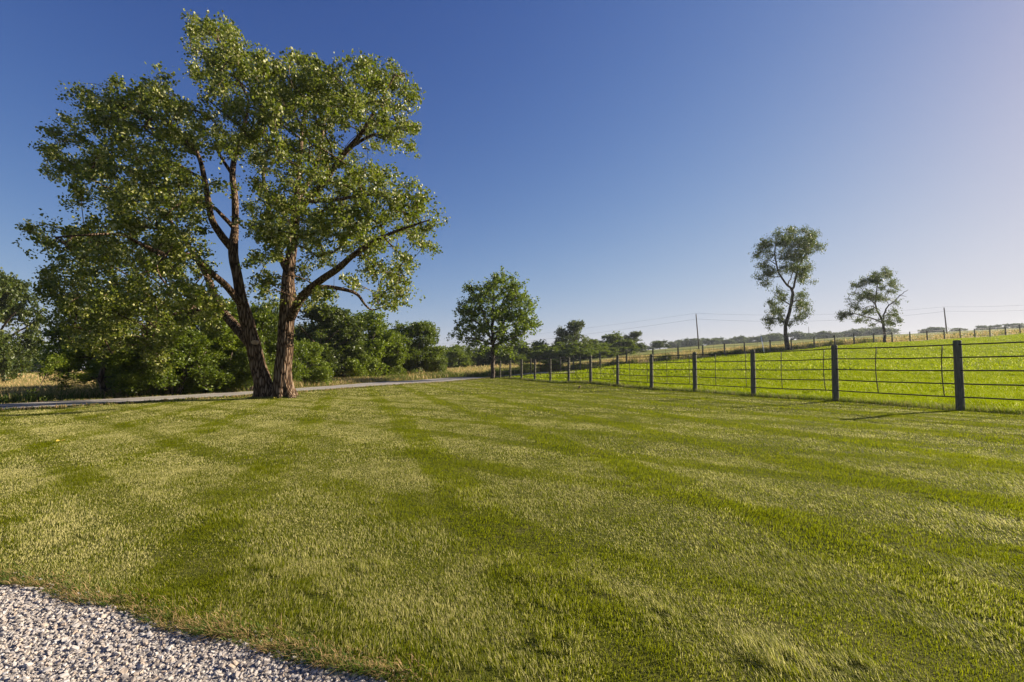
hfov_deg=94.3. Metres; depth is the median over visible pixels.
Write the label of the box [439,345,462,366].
creek tree
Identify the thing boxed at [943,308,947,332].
utility pole
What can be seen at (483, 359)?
creek tree
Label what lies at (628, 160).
sky
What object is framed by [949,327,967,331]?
skyline tree
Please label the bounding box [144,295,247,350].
thicket tree
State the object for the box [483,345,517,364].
creek tree
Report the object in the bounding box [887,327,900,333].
distant tree
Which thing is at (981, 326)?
skyline tree
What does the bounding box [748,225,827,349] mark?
pasture tree
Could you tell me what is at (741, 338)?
distant tree
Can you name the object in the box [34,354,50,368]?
field edge tree
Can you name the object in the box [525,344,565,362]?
creek tree
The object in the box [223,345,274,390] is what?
thicket shrub
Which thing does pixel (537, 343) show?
creek tree
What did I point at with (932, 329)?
skyline tree
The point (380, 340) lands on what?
thicket tree
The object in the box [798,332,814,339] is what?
distant tree
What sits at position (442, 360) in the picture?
thicket shrub
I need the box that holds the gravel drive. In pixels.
[0,585,376,681]
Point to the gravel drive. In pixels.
(195, 663)
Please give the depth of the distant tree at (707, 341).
338.00 m
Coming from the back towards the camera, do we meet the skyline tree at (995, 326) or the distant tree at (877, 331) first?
the distant tree at (877, 331)
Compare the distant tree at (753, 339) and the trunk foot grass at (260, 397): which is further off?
the distant tree at (753, 339)
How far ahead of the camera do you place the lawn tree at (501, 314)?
42.64 m
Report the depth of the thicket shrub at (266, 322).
28.94 m
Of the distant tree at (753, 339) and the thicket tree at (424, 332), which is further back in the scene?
the distant tree at (753, 339)
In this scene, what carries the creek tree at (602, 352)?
on the meadow
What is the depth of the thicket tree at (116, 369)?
27.18 m
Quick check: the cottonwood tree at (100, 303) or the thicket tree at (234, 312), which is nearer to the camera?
the cottonwood tree at (100, 303)
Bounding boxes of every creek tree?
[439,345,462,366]
[442,349,472,367]
[450,344,486,365]
[470,347,490,365]
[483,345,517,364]
[490,350,528,364]
[497,341,544,364]
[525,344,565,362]
[527,339,549,349]
[540,340,603,361]
[552,319,587,346]
[577,347,612,358]
[580,336,610,356]
[595,331,628,352]
[600,343,622,356]
[607,338,639,354]
[623,330,644,353]
[648,340,670,348]
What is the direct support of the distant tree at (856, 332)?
on the meadow
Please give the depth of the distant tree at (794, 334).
327.10 m
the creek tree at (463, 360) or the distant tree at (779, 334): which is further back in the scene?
the distant tree at (779, 334)
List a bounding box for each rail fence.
[499,340,1023,410]
[530,355,573,374]
[579,325,1021,369]
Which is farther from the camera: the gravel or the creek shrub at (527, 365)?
the creek shrub at (527, 365)
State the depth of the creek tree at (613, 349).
115.09 m
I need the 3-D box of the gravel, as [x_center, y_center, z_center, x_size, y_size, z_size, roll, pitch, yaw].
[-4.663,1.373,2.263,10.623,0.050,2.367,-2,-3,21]
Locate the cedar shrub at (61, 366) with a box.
[22,319,187,399]
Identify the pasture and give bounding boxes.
[520,336,1021,414]
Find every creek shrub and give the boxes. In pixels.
[518,363,536,368]
[536,360,564,371]
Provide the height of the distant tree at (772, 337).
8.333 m
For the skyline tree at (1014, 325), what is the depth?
298.55 m
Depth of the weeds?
43.44 m
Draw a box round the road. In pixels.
[0,371,574,408]
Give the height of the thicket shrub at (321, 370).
3.406 m
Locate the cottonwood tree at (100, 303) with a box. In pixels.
[12,8,450,398]
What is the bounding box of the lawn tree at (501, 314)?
[446,266,543,378]
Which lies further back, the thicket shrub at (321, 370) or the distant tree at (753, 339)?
the distant tree at (753, 339)
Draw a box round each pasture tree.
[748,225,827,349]
[835,266,908,341]
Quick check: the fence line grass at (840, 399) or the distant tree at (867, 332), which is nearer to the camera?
the fence line grass at (840, 399)
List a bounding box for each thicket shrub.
[94,324,235,395]
[170,348,242,393]
[178,317,275,391]
[220,301,314,381]
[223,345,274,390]
[292,339,336,385]
[420,344,447,372]
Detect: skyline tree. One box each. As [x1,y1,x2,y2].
[917,327,948,332]
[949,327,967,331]
[975,325,989,329]
[987,325,1004,329]
[1001,323,1023,328]
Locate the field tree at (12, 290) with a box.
[0,267,56,381]
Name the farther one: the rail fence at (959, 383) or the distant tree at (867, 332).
the distant tree at (867, 332)
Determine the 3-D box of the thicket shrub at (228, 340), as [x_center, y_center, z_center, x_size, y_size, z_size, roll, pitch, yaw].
[-16.067,0.803,26.972,5.879,4.372,5.535,-3,-4,36]
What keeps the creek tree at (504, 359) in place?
on the meadow
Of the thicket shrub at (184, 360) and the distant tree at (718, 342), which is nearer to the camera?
the thicket shrub at (184, 360)
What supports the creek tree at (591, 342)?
on the meadow
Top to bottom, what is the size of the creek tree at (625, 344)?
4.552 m
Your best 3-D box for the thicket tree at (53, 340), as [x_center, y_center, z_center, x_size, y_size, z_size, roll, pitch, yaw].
[-26.752,-0.199,32.513,9.033,7.493,8.451,-1,-3,-5]
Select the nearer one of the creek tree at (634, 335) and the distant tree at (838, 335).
the creek tree at (634, 335)
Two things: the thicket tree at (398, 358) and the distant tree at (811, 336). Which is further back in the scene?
the distant tree at (811, 336)
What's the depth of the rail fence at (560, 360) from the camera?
47.43 m
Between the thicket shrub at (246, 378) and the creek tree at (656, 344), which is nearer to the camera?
the thicket shrub at (246, 378)
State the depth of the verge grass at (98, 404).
21.15 m
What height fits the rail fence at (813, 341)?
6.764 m
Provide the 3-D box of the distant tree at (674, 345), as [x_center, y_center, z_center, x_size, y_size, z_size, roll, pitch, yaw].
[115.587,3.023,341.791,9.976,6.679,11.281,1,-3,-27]
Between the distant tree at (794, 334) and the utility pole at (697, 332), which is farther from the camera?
the distant tree at (794, 334)
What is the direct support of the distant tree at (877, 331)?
on the meadow
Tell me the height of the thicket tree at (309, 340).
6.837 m
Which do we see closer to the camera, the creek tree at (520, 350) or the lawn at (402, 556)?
the lawn at (402, 556)
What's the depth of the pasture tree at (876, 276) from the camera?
69.64 m
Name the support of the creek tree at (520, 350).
on the meadow
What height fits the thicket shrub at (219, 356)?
2.484 m
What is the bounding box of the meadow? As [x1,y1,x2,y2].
[6,328,1023,410]
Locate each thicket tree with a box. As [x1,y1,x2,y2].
[33,292,188,383]
[98,332,151,386]
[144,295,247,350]
[294,299,374,377]
[294,324,319,368]
[305,304,410,377]
[324,333,384,378]
[369,329,413,376]
[385,320,447,374]
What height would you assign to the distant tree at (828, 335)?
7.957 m
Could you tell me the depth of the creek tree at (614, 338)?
123.50 m
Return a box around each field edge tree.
[27,352,43,371]
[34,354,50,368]
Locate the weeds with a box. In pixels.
[0,337,878,403]
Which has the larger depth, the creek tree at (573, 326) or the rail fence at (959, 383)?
the creek tree at (573, 326)
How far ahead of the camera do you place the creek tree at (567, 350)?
101.09 m
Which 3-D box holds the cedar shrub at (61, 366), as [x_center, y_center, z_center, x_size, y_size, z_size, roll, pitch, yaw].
[-19.402,0.825,22.938,6.058,4.030,4.869,0,-3,-26]
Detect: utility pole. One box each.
[696,314,699,348]
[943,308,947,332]
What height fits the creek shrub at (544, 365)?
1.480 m
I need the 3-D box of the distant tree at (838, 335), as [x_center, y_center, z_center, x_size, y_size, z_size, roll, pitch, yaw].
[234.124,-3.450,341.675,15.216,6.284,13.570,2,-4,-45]
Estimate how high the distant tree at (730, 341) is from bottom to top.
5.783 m
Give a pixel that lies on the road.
(66, 402)
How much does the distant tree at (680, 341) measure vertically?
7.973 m
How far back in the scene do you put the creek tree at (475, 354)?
99.61 m
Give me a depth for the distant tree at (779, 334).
350.59 m
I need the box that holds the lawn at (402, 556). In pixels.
[0,378,1023,681]
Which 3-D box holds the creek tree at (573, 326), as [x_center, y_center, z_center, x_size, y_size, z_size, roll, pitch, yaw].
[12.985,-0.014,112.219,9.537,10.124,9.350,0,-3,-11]
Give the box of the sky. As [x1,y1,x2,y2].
[0,0,1023,369]
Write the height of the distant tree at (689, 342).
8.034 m
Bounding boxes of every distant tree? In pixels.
[666,341,679,347]
[672,339,683,347]
[679,338,703,346]
[693,338,720,344]
[711,337,724,344]
[720,338,740,343]
[730,335,747,343]
[746,336,768,342]
[758,333,782,341]
[772,333,783,341]
[783,330,811,340]
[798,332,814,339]
[814,330,836,338]
[831,332,845,337]
[843,328,865,336]
[858,327,871,335]
[868,327,894,334]
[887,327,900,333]
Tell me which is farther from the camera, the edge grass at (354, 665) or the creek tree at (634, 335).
the creek tree at (634, 335)
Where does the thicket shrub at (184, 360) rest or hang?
on the meadow
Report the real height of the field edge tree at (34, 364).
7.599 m
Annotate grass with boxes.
[0,370,572,410]
[0,560,473,681]
[243,395,301,398]
[501,376,1023,414]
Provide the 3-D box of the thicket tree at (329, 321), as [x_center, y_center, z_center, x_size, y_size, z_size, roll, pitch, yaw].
[-18.004,0.225,44.636,8.217,7.593,8.056,-3,-4,37]
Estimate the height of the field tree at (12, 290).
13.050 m
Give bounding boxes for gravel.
[0,572,426,681]
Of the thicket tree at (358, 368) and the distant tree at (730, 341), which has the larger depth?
the distant tree at (730, 341)

